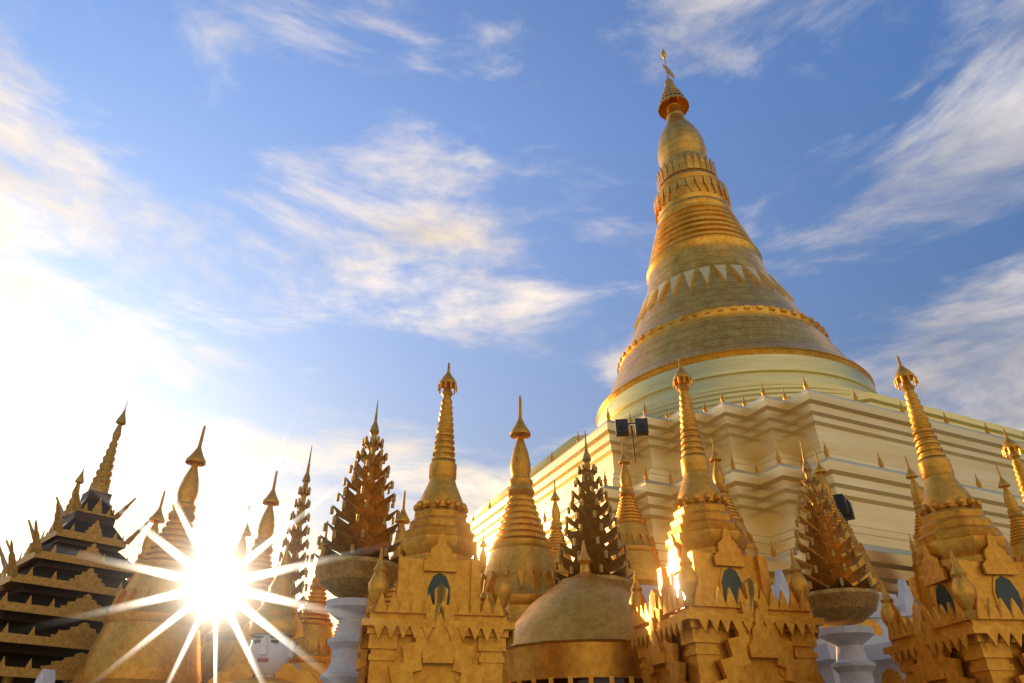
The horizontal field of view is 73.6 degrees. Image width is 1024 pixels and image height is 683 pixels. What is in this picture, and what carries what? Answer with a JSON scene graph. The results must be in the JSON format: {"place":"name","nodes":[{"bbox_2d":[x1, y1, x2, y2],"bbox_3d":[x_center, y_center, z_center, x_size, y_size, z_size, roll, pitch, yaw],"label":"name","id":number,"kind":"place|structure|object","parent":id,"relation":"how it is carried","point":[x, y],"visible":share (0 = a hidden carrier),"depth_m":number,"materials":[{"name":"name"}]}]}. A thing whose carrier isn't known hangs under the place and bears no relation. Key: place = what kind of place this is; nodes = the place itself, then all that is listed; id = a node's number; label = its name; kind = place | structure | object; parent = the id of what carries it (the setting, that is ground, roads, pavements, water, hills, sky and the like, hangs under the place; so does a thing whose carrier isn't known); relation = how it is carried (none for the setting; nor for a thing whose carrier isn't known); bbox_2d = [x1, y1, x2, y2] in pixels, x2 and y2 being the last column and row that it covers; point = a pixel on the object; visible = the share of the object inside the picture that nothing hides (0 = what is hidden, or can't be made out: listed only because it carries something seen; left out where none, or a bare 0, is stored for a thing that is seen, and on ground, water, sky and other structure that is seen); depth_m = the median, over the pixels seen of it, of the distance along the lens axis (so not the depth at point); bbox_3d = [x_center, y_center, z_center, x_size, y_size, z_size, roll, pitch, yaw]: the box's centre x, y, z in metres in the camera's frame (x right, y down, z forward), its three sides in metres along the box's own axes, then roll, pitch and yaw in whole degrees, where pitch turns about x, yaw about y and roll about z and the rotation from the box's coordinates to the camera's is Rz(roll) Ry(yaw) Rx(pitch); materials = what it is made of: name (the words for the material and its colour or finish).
{"place":"outdoors","nodes":[
{"label":"outdoors","id":0,"kind":"place"},
{"bbox_2d":[0,401,233,682],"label":"tiered pavilion","id":1,"kind":"structure","parent":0,"point":[64,581],"depth_m":22.77,"materials":[{"name":"brown wood"}]},
{"bbox_2d":[479,529,486,573],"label":"stupa","id":2,"kind":"object","parent":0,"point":[483,556],"visible":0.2,"depth_m":35.17,"materials":[{"name":"gold metal"}]},
{"bbox_2d":[0,0,1023,630],"label":"sky","id":3,"kind":"structure","parent":0,"point":[263,225],"materials":[{"name":"blue"}]},
{"bbox_2d":[470,389,1023,682],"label":"stupa terraces","id":4,"kind":"object","parent":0,"point":[856,437],"visible":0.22,"depth_m":33.18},
{"bbox_3d":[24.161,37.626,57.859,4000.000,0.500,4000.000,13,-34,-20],"label":"platform","id":5,"kind":"structure","parent":0,"visible":0},
{"bbox_2d":[5,463,85,551],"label":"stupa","id":6,"kind":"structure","parent":5,"relation":"on","point":[79,480],"depth_m":34.34,"materials":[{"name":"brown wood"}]},
{"bbox_2d":[35,425,205,682],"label":"small stupa","id":7,"kind":"object","parent":5,"relation":"on","point":[152,627],"visible":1,"depth_m":20.23,"materials":[{"name":"gold metal"}]},
{"bbox_2d":[126,491,165,580],"bbox_3d":[-19.520,14.588,34.675,6.764,14.558,6.764,15,-35,-23],"label":"small stupa","id":8,"kind":"object","parent":5,"relation":"on","point":[156,518],"visible":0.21,"depth_m":37.02,"materials":[{"name":"gold metal"}]},
{"bbox_2d":[200,506,251,650],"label":"small stupa","id":9,"kind":"object","parent":5,"relation":"on","point":[236,567],"visible":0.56,"depth_m":41.09,"materials":[{"name":"gold metal"}]},
{"bbox_2d":[201,471,278,680],"bbox_3d":[-11.211,11.868,29.129,6.227,13.402,6.227,11,-33,-17],"label":"small stupa","id":10,"kind":"object","parent":5,"relation":"on","point":[248,592],"visible":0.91,"depth_m":28.51,"materials":[{"name":"gold metal"}]},
{"bbox_2d":[208,540,319,682],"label":"guardian statue","id":11,"kind":"object","parent":5,"relation":"on","point":[272,630],"visible":1,"depth_m":5.60,"materials":[{"name":"gold metal"}]},
{"bbox_2d":[271,446,311,669],"bbox_3d":[-6.286,7.551,18.873,2.072,10.045,2.072,9,-33,-15],"label":"ornamental tree","id":12,"kind":"object","parent":5,"relation":"on","point":[297,534],"visible":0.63,"depth_m":19.71,"materials":[{"name":"gold metal"}]},
{"bbox_2d":[287,521,332,682],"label":"small stupa","id":13,"kind":"object","parent":5,"relation":"on","point":[314,658],"visible":0.62,"depth_m":38.52,"materials":[{"name":"gold metal"}]},
{"bbox_2d":[333,621,338,636],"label":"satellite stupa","id":14,"kind":"object","parent":5,"relation":"on","point":[334,632],"visible":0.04,"depth_m":54.09,"materials":[{"name":"gold metal"}]},
{"bbox_2d":[310,401,402,682],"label":"ornamental tree urn","id":15,"kind":"object","parent":5,"relation":"on","point":[361,539],"visible":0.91,"depth_m":14.92,"materials":[{"name":"gold metal"}]},
{"bbox_2d":[384,491,409,612],"bbox_3d":[-4.953,12.126,28.460,5.698,12.263,5.698,5,-32,-8],"label":"small stupa","id":16,"kind":"object","parent":5,"relation":"on","point":[403,519],"visible":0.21,"depth_m":30.38,"materials":[{"name":"gold metal"}]},
{"bbox_2d":[356,363,514,682],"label":"shrine","id":17,"kind":"object","parent":5,"relation":"on","point":[440,621],"visible":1,"depth_m":11.68,"materials":[{"name":"gold metal"}]},
{"bbox_2d":[481,395,623,682],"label":"corner stupa","id":18,"kind":"object","parent":5,"relation":"on","point":[522,544],"visible":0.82,"depth_m":19.56,"materials":[{"name":"gold metal"}]},
{"bbox_2d":[507,540,648,682],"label":"dome","id":19,"kind":"object","parent":5,"relation":"on","point":[578,625],"visible":0.88,"depth_m":14.55,"materials":[{"name":"gold metal"}]},
{"bbox_2d":[552,432,637,682],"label":"ornamental tree","id":20,"kind":"object","parent":5,"relation":"on","point":[589,524],"visible":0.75,"depth_m":18.05,"materials":[{"name":"gold metal"}]},
{"bbox_2d":[626,358,824,682],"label":"shrine","id":21,"kind":"object","parent":5,"relation":"on","point":[715,612],"visible":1,"depth_m":12.31,"materials":[{"name":"gold metal"}]},
{"bbox_2d":[466,113,1023,523],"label":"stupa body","id":22,"kind":"object","parent":5,"relation":"on","point":[720,311],"visible":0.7,"depth_m":70.05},
{"bbox_2d":[548,479,572,576],"bbox_3d":[1.839,9.214,27.667,3.531,7.600,3.531,13,-34,-20],"label":"stupa","id":23,"kind":"object","parent":22,"relation":"on","point":[556,532],"visible":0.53,"depth_m":28.21,"materials":[{"name":"gold metal"}]},
{"bbox_2d":[615,418,648,462],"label":"loudspeakers","id":24,"kind":"object","parent":22,"relation":"attached to","point":[641,427],"visible":1,"depth_m":30.81,"materials":[{"name":"black plastic"}]},
{"bbox_2d":[608,441,661,606],"bbox_3d":[4.199,7.028,24.121,3.541,7.621,3.541,-13,-34,20],"label":"stupa","id":25,"kind":"object","parent":22,"relation":"on","point":[639,541],"visible":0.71,"depth_m":23.47,"materials":[{"name":"gold metal"}]},
{"bbox_2d":[658,48,689,119],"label":"finial","id":26,"kind":"object","parent":22,"relation":"on","point":[673,100],"visible":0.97,"depth_m":102.86,"materials":[{"name":"gold metal"}]},
{"bbox_2d":[472,377,1023,559],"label":"small finials","id":27,"kind":"object","parent":22,"relation":"on","point":[826,454],"visible":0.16,"depth_m":33.31,"materials":[{"name":"gold metal"}]},
{"bbox_2d":[710,438,789,605],"bbox_3d":[7.558,6.873,23.860,3.537,7.613,3.537,-11,-33,17],"label":"stupa","id":28,"kind":"object","parent":22,"relation":"on","point":[781,583],"visible":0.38,"depth_m":23.57,"materials":[{"name":"gold metal"}]},
{"bbox_2d":[832,494,854,524],"bbox_3d":[13.340,7.245,27.153,0.440,2.020,1.440,-21,-37,30],"label":"floodlight","id":29,"kind":"object","parent":22,"relation":"attached to","point":[844,506],"visible":0.88,"depth_m":27.10,"materials":[{"name":"black plastic"}]},
{"bbox_2d":[814,451,913,645],"bbox_3d":[11.936,7.541,24.955,3.539,7.618,3.539,-8,-32,13],"label":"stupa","id":30,"kind":"object","parent":22,"relation":"on","point":[903,604],"visible":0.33,"depth_m":22.57,"materials":[{"name":"metal"}]},
{"bbox_2d":[905,456,923,576],"bbox_3d":[15.701,7.793,25.343,3.529,7.595,3.529,-6,-32,9],"label":"stupa","id":31,"kind":"object","parent":22,"relation":"on","point":[917,495],"visible":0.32,"depth_m":26.03,"materials":[{"name":"gold metal"}]},
{"bbox_2d":[996,465,1023,562],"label":"stupa","id":32,"kind":"object","parent":22,"relation":"on","point":[1015,515],"visible":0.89,"depth_m":26.84,"materials":[{"name":"gold metal"}]},
{"bbox_2d":[793,441,881,682],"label":"ornamental tree urn","id":33,"kind":"object","parent":5,"relation":"on","point":[840,603],"visible":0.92,"depth_m":14.44,"materials":[{"name":"gold metal"}]},
{"bbox_2d":[880,356,1023,682],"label":"shrine","id":34,"kind":"object","parent":5,"relation":"on","point":[967,591],"visible":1,"depth_m":10.53,"materials":[{"name":"gold metal"}]},
{"bbox_2d":[1002,429,1023,503],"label":"shrine","id":35,"kind":"object","parent":5,"relation":"on","point":[1010,446],"visible":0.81,"depth_m":15.41,"materials":[{"name":"gold metal"}]}
]}

